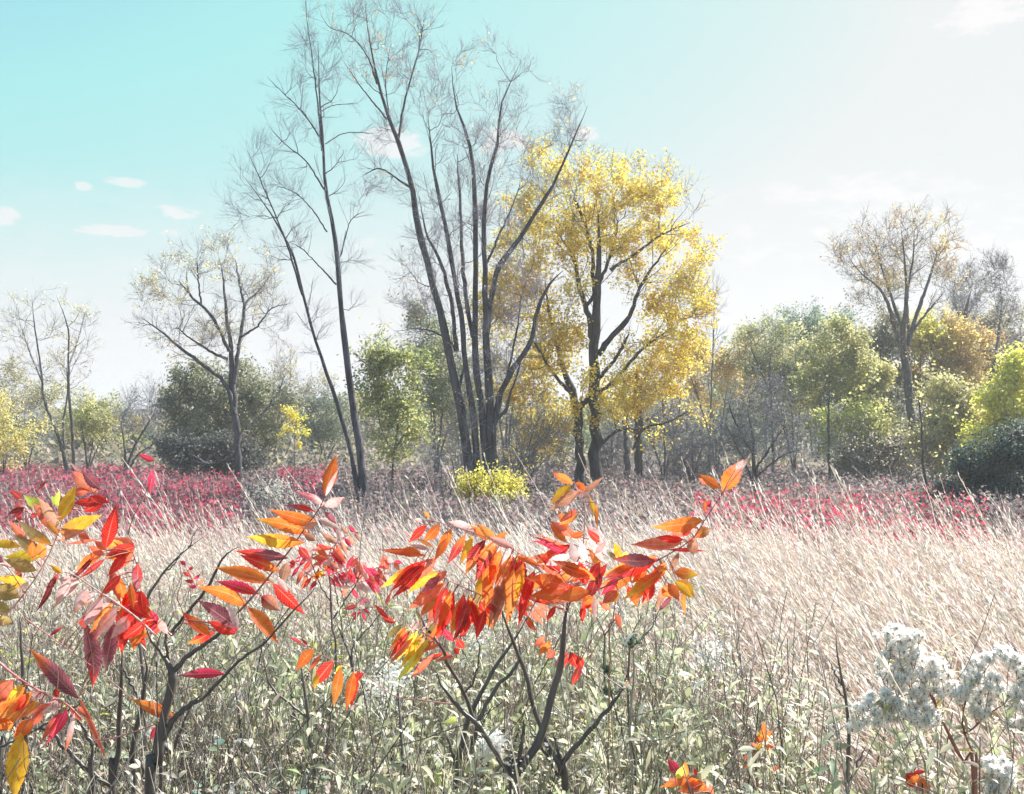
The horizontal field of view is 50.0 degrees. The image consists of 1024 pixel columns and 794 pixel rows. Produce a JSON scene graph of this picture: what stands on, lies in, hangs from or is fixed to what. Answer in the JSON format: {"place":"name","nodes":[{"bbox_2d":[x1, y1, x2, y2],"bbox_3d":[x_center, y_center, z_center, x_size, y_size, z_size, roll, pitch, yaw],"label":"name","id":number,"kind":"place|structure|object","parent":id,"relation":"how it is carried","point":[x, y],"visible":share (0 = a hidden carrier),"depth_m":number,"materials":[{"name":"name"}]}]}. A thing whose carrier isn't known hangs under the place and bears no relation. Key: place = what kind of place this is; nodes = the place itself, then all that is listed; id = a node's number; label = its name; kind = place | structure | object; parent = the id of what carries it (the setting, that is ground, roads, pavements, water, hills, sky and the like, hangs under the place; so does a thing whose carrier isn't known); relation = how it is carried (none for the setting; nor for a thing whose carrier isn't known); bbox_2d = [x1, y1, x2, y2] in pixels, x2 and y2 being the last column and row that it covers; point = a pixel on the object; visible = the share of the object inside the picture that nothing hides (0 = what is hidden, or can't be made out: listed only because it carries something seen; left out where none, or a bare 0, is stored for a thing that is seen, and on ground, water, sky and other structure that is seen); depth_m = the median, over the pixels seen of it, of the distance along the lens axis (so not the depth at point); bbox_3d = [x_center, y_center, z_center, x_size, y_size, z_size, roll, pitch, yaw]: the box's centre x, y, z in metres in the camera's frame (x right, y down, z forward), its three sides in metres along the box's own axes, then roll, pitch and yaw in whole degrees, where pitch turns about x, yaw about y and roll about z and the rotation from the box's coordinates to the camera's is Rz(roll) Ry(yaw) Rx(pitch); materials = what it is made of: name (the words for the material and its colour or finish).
{"place":"outdoors","nodes":[
{"label":"outdoors","id":0,"kind":"place"},
{"bbox_2d":[9,406,922,446],"bbox_3d":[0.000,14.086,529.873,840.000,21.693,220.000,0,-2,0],"label":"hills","id":1,"kind":"structure","parent":0,"point":[257,440],"depth_m":485.72,"materials":[{"name":"plant"}]},
{"bbox_2d":[0,442,1023,793],"bbox_3d":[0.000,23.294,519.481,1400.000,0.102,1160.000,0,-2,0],"label":"ground","id":2,"kind":"structure","parent":0,"point":[396,462],"depth_m":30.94,"materials":[{"name":"red plant"}]},
{"bbox_2d":[0,386,58,474],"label":"yellow shrub","id":3,"kind":"object","parent":2,"relation":"on","point":[18,438],"visible":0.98,"depth_m":45.98,"materials":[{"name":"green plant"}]},
{"bbox_2d":[0,356,73,470],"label":"olive tree crown","id":4,"kind":"object","parent":2,"relation":"on","point":[37,395],"visible":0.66,"depth_m":57.80,"materials":[{"name":"green plant"}]},
{"bbox_2d":[0,278,102,474],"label":"twin thin tree","id":5,"kind":"object","parent":2,"relation":"on","point":[53,423],"visible":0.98,"depth_m":49.85,"materials":[{"name":"grey plant"}]},
{"bbox_2d":[0,454,159,793],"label":"sumac","id":6,"kind":"object","parent":2,"relation":"on","point":[16,703],"visible":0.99,"depth_m":2.05,"materials":[{"name":"red plant"}]},
{"bbox_2d":[47,376,131,472],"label":"yellow green tree","id":7,"kind":"object","parent":2,"relation":"on","point":[96,428],"visible":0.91,"depth_m":53.75,"materials":[{"name":"green plant"}]},
{"bbox_2d":[85,373,168,473],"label":"bare bush","id":8,"kind":"object","parent":2,"relation":"on","point":[124,415],"visible":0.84,"depth_m":51.90,"materials":[{"name":"grey plant"}]},
{"bbox_2d":[138,527,207,784],"bbox_3d":[-0.799,0.986,2.561,0.166,1.359,0.017,0,-2,0],"label":"sumac","id":9,"kind":"object","parent":2,"relation":"on","point":[148,596],"visible":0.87,"depth_m":2.58,"materials":[{"name":"black plant"}]},
{"bbox_2d":[73,454,343,793],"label":"sumac","id":10,"kind":"object","parent":2,"relation":"on","point":[134,601],"visible":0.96,"depth_m":2.08,"materials":[{"name":"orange plant"}]},
{"bbox_2d":[145,424,273,480],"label":"bush","id":11,"kind":"object","parent":2,"relation":"on","point":[174,448],"visible":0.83,"depth_m":44.56,"materials":[{"name":"green plant"}]},
{"bbox_2d":[123,222,301,489],"bbox_3d":[-10.143,-1.394,37.178,6.151,9.208,3.530,1,-2,-13],"label":"tree","id":12,"kind":"object","parent":2,"relation":"on","point":[231,388],"visible":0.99,"depth_m":37.03,"materials":[{"name":"grey plant"}]},
{"bbox_2d":[149,350,310,476],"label":"round olive tree","id":13,"kind":"object","parent":2,"relation":"on","point":[253,398],"visible":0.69,"depth_m":47.52,"materials":[{"name":"green plant"}]},
{"bbox_2d":[215,654,274,770],"bbox_3d":[-0.673,1.162,2.754,0.158,1.028,0.012,0,-2,0],"label":"dry stalk","id":14,"kind":"object","parent":2,"relation":"on","point":[239,719],"visible":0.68,"depth_m":2.77,"materials":[{"name":"brown plant"}]},
{"bbox_2d":[167,738,372,793],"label":"grass","id":15,"kind":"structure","parent":2,"relation":"on","point":[222,741],"depth_m":2.40,"materials":[{"name":"green plant"}]},
{"bbox_2d":[240,470,311,515],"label":"pale bush","id":16,"kind":"object","parent":2,"relation":"on","point":[275,492],"visible":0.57,"depth_m":23.92,"materials":[{"name":"grey plant"}]},
{"bbox_2d":[276,401,311,478],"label":"yellow sapling","id":17,"kind":"object","parent":2,"relation":"on","point":[290,413],"visible":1,"depth_m":43.90,"materials":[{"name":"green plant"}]},
{"bbox_2d":[250,355,341,466],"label":"ash tree","id":18,"kind":"object","parent":2,"relation":"on","point":[325,381],"visible":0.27,"depth_m":70.01,"materials":[{"name":"grey plant"}]},
{"bbox_2d":[262,655,333,790],"bbox_3d":[-0.481,1.119,2.468,0.163,1.080,0.052,0,-2,9],"label":"dry stalk","id":19,"kind":"object","parent":2,"relation":"on","point":[306,715],"visible":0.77,"depth_m":2.47,"materials":[{"name":"brown plant"}]},
{"bbox_2d":[210,0,391,512],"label":"leaning tree","id":20,"kind":"object","parent":2,"relation":"on","point":[360,478],"visible":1,"depth_m":26.12,"materials":[{"name":"grey plant"}]},
{"bbox_2d":[287,378,374,467],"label":"bush","id":21,"kind":"object","parent":2,"relation":"on","point":[313,426],"visible":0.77,"depth_m":59.72,"materials":[{"name":"green plant"}]},
{"bbox_2d":[289,525,401,789],"bbox_3d":[-0.468,1.026,3.054,0.317,1.332,0.143,0,-2,4],"label":"sumac","id":22,"kind":"object","parent":2,"relation":"on","point":[349,576],"visible":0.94,"depth_m":3.08,"materials":[{"name":"red plant"}]},
{"bbox_2d":[327,571,393,777],"bbox_3d":[-0.436,1.098,3.145,0.194,1.198,0.060,0,-2,-11],"label":"dry stalk","id":23,"kind":"object","parent":2,"relation":"on","point":[351,656],"visible":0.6,"depth_m":3.17,"materials":[{"name":"brown plant"}]},
{"bbox_2d":[335,580,390,780],"bbox_3d":[-0.448,1.122,3.247,0.136,1.161,0.121,-2,-3,43],"label":"sumac","id":24,"kind":"object","parent":2,"relation":"on","point":[362,601],"visible":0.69,"depth_m":3.27,"materials":[{"name":"red plant"}]},
{"bbox_2d":[336,316,445,489],"bbox_3d":[-4.264,0.202,38.123,3.554,6.074,3.022,-1,-3,18],"label":"green maple","id":25,"kind":"object","parent":2,"relation":"on","point":[382,358],"visible":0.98,"depth_m":37.81,"materials":[{"name":"green plant"}]},
{"bbox_2d":[390,297,494,482],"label":"hazel tree","id":26,"kind":"object","parent":2,"relation":"on","point":[438,381],"visible":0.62,"depth_m":45.75,"materials":[{"name":"green plant"}]},
{"bbox_2d":[296,0,603,503],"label":"cottonwood","id":27,"kind":"object","parent":2,"relation":"on","point":[488,420],"visible":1,"depth_m":29.96,"materials":[{"name":"grey plant"}]},
{"bbox_2d":[431,342,502,472],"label":"grey tree","id":28,"kind":"object","parent":2,"relation":"on","point":[461,457],"visible":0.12,"depth_m":49.70,"materials":[{"name":"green plant"}]},
{"bbox_2d":[443,459,528,511],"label":"yellow bush","id":29,"kind":"object","parent":2,"relation":"on","point":[504,484],"visible":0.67,"depth_m":26.73,"materials":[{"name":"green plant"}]},
{"bbox_2d":[437,593,548,789],"bbox_3d":[-0.046,1.073,2.639,0.272,1.194,0.127,0,-2,0],"label":"sumac","id":30,"kind":"object","parent":2,"relation":"on","point":[535,617],"visible":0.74,"depth_m":2.67,"materials":[{"name":"brown plant"}]},
{"bbox_2d":[408,383,592,497],"bbox_3d":[-0.368,1.398,32.684,5.714,3.943,4.315,0,-2,0],"label":"grey thicket","id":31,"kind":"object","parent":2,"relation":"on","point":[521,450],"visible":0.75,"depth_m":32.72,"materials":[{"name":"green plant"}]},
{"bbox_2d":[470,318,545,473],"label":"grey tree","id":32,"kind":"object","parent":2,"relation":"on","point":[506,456],"visible":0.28,"depth_m":45.70,"materials":[{"name":"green plant"}]},
{"bbox_2d":[0,480,1023,793],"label":"weeds","id":33,"kind":"object","parent":2,"relation":"on","point":[412,754],"visible":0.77,"depth_m":2.81,"materials":[{"name":"green plant"}]},
{"bbox_2d":[0,459,1023,576],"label":"undergrowth","id":34,"kind":"object","parent":2,"relation":"on","point":[378,492],"visible":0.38,"depth_m":24.30,"materials":[{"name":"beige plant"}]},
{"bbox_2d":[0,461,1023,571],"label":"red undergrowth","id":35,"kind":"object","parent":2,"relation":"on","point":[226,490],"visible":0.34,"depth_m":22.71,"materials":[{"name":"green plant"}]},
{"bbox_2d":[0,331,1023,475],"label":"woods","id":36,"kind":"object","parent":2,"relation":"on","point":[113,454],"visible":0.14,"depth_m":87.90,"materials":[{"name":"grey plant"}]},
{"bbox_2d":[405,512,628,792],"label":"sumac","id":37,"kind":"object","parent":2,"relation":"on","point":[558,759],"visible":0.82,"depth_m":2.32,"materials":[{"name":"brown plant"}]},
{"bbox_2d":[289,457,747,793],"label":"sumac","id":38,"kind":"object","parent":2,"relation":"on","point":[512,579],"visible":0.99,"depth_m":2.14,"materials":[{"name":"red plant"}]},
{"bbox_2d":[455,130,726,489],"bbox_3d":[2.355,-2.706,34.130,8.566,11.593,4.284,0,-2,0],"label":"yellow tree","id":39,"kind":"object","parent":2,"relation":"on","point":[596,391],"visible":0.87,"depth_m":33.82,"materials":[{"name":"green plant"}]},
{"bbox_2d":[591,607,621,758],"bbox_3d":[0.255,1.126,2.955,0.090,1.120,0.012,0,-2,0],"label":"dry stalk","id":40,"kind":"object","parent":2,"relation":"on","point":[607,631],"visible":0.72,"depth_m":2.97,"materials":[{"name":"brown plant"}]},
{"bbox_2d":[583,406,634,484],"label":"grey tree","id":41,"kind":"object","parent":2,"relation":"on","point":[605,454],"visible":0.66,"depth_m":43.72,"materials":[{"name":"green plant"}]},
{"bbox_2d":[607,542,627,793],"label":"sumac","id":42,"kind":"object","parent":2,"relation":"on","point":[617,553],"visible":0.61,"depth_m":2.38,"materials":[{"name":"brown plant"}]},
{"bbox_2d":[601,605,660,784],"bbox_3d":[0.288,1.088,2.657,0.152,1.164,0.062,0,-2,0],"label":"knobbed stalk","id":43,"kind":"object","parent":2,"relation":"on","point":[606,669],"visible":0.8,"depth_m":2.67,"materials":[{"name":"grey plant"}]},
{"bbox_2d":[601,319,699,486],"bbox_3d":[4.953,0.206,39.786,3.446,6.349,4.170,0,-2,0],"label":"broken tree","id":44,"kind":"object","parent":2,"relation":"on","point":[638,452],"visible":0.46,"depth_m":38.86,"materials":[{"name":"yellow plant"}]},
{"bbox_2d":[627,385,704,482],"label":"grey tree","id":45,"kind":"object","parent":2,"relation":"on","point":[663,469],"visible":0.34,"depth_m":41.47,"materials":[{"name":"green plant"}]},
{"bbox_2d":[613,633,747,793],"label":"leafy stalk","id":46,"kind":"object","parent":2,"relation":"on","point":[675,712],"visible":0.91,"depth_m":2.47,"materials":[{"name":"green plant"}]},
{"bbox_2d":[660,758,713,793],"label":"sumac","id":47,"kind":"object","parent":2,"relation":"on","point":[695,784],"visible":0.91,"depth_m":1.98,"materials":[{"name":"orange plant"}]},
{"bbox_2d":[654,409,729,486],"bbox_3d":[6.481,2.121,39.950,3.160,3.386,3.074,0,-2,0],"label":"bush","id":48,"kind":"object","parent":2,"relation":"on","point":[692,459],"visible":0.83,"depth_m":39.65,"materials":[{"name":"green plant"}]},
{"bbox_2d":[641,324,765,474],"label":"tree","id":49,"kind":"object","parent":2,"relation":"on","point":[725,375],"visible":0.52,"depth_m":54.79,"materials":[{"name":"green plant"}]},
{"bbox_2d":[694,269,730,470],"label":"spire tree","id":50,"kind":"object","parent":2,"relation":"on","point":[713,345],"visible":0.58,"depth_m":48.19,"materials":[{"name":"grey plant"}]},
{"bbox_2d":[743,721,778,789],"bbox_3d":[0.526,1.158,2.275,0.062,0.980,0.167,-2,-3,33],"label":"sumac","id":51,"kind":"object","parent":2,"relation":"on","point":[759,739],"visible":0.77,"depth_m":2.27,"materials":[{"name":"orange plant"}]},
{"bbox_2d":[703,366,826,496],"bbox_3d":[7.487,0.999,33.144,3.800,4.075,2.884,1,-3,-19],"label":"twiggy bush","id":52,"kind":"object","parent":2,"relation":"on","point":[752,448],"visible":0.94,"depth_m":32.87,"materials":[{"name":"grey plant"}]},
{"bbox_2d":[721,303,818,483],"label":"slender tree","id":53,"kind":"object","parent":2,"relation":"on","point":[767,325],"visible":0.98,"depth_m":41.92,"materials":[{"name":"green plant"}]},
{"bbox_2d":[728,315,839,473],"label":"autumn tree","id":54,"kind":"object","parent":2,"relation":"on","point":[784,391],"visible":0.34,"depth_m":51.82,"materials":[{"name":"green plant"}]},
{"bbox_2d":[762,295,865,470],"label":"autumn tree","id":55,"kind":"object","parent":2,"relation":"on","point":[807,322],"visible":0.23,"depth_m":65.81,"materials":[{"name":"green plant"}]},
{"bbox_2d":[803,367,860,487],"bbox_3d":[11.533,1.124,39.992,2.013,4.410,2.031,-2,-3,43],"label":"sapling","id":56,"kind":"object","parent":2,"relation":"on","point":[829,449],"visible":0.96,"depth_m":39.82,"materials":[{"name":"green plant"}]},
{"bbox_2d":[781,305,902,468],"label":"autumn tree","id":57,"kind":"object","parent":2,"relation":"on","point":[860,362],"visible":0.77,"depth_m":45.73,"materials":[{"name":"green plant"}]},
{"bbox_2d":[828,638,866,792],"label":"dry stalk","id":58,"kind":"object","parent":2,"relation":"on","point":[848,749],"visible":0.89,"depth_m":2.27,"materials":[{"name":"brown plant"}]},
{"bbox_2d":[793,379,906,479],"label":"autumn tree","id":59,"kind":"object","parent":2,"relation":"on","point":[871,408],"visible":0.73,"depth_m":42.77,"materials":[{"name":"green plant"}]},
{"bbox_2d":[835,408,886,486],"bbox_3d":[11.471,1.740,36.021,1.703,2.844,1.393,-1,-3,19],"label":"sapling","id":60,"kind":"object","parent":2,"relation":"on","point":[856,455],"visible":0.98,"depth_m":36.07,"materials":[{"name":"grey plant"}]},
{"bbox_2d":[811,404,929,482],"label":"bush","id":61,"kind":"object","parent":2,"relation":"on","point":[884,463],"visible":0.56,"depth_m":43.45,"materials":[{"name":"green plant"}]},
{"bbox_2d":[842,305,926,477],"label":"autumn tree","id":62,"kind":"object","parent":2,"relation":"on","point":[885,342],"visible":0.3,"depth_m":49.82,"materials":[{"name":"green plant"}]},
{"bbox_2d":[814,193,973,482],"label":"tall oak","id":63,"kind":"object","parent":2,"relation":"on","point":[903,342],"visible":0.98,"depth_m":44.94,"materials":[{"name":"brown plant"}]},
{"bbox_2d":[844,621,983,793],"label":"seeding aster","id":64,"kind":"object","parent":2,"relation":"on","point":[912,651],"visible":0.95,"depth_m":2.07,"materials":[{"name":"white plant"}]},
{"bbox_2d":[905,770,930,793],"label":"sumac","id":65,"kind":"object","parent":2,"relation":"on","point":[912,778],"visible":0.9,"depth_m":2.06,"materials":[{"name":"orange plant"}]},
{"bbox_2d":[892,386,959,508],"bbox_3d":[8.967,1.155,24.022,1.390,2.996,1.062,1,-3,-22],"label":"sapling","id":66,"kind":"object","parent":2,"relation":"on","point":[922,457],"visible":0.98,"depth_m":23.88,"materials":[{"name":"green plant"}]},
{"bbox_2d":[899,303,962,470],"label":"autumn tree","id":67,"kind":"object","parent":2,"relation":"on","point":[928,328],"visible":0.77,"depth_m":48.87,"materials":[{"name":"green plant"}]},
{"bbox_2d":[898,357,992,479],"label":"autumn tree","id":68,"kind":"object","parent":2,"relation":"on","point":[948,410],"visible":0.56,"depth_m":40.78,"materials":[{"name":"green plant"}]},
{"bbox_2d":[886,299,1009,470],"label":"autumn tree","id":69,"kind":"object","parent":2,"relation":"on","point":[964,357],"visible":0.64,"depth_m":49.51,"materials":[{"name":"yellow plant"}]},
{"bbox_2d":[933,251,991,395],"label":"bare topped tree","id":70,"kind":"object","parent":2,"relation":"on","point":[964,306],"visible":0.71,"depth_m":52.04,"materials":[{"name":"grey plant"}]},
{"bbox_2d":[907,412,1023,516],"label":"juniper","id":71,"kind":"object","parent":2,"relation":"on","point":[1001,461],"visible":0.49,"depth_m":24.66,"materials":[{"name":"green plant"}]},
{"bbox_2d":[945,644,1023,793],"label":"seeding aster","id":72,"kind":"object","parent":2,"relation":"on","point":[979,709],"visible":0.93,"depth_m":2.17,"materials":[{"name":"white plant"}]},
{"bbox_2d":[951,341,1023,460],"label":"autumn tree","id":73,"kind":"object","parent":2,"relation":"on","point":[1003,401],"visible":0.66,"depth_m":37.86,"materials":[{"name":"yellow plant"}]},
{"bbox_2d":[961,296,1023,413],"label":"autumn tree","id":74,"kind":"object","parent":2,"relation":"on","point":[984,319],"visible":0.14,"depth_m":52.83,"materials":[{"name":"green plant"}]},
{"bbox_2d":[970,754,1018,793],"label":"seeding aster","id":75,"kind":"object","parent":2,"relation":"on","point":[1001,774],"visible":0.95,"depth_m":1.91,"materials":[{"name":"white plant"}]},
{"bbox_2d":[972,239,1023,392],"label":"bare topped tree","id":76,"kind":"object","parent":2,"relation":"on","point":[1002,259],"visible":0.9,"depth_m":46.10,"materials":[{"name":"grey plant"}]},
{"bbox_2d":[0,0,1023,409],"label":"sky","id":77,"kind":"structure","parent":0,"point":[118,117],"materials":[{"name":"blue"}]}
]}

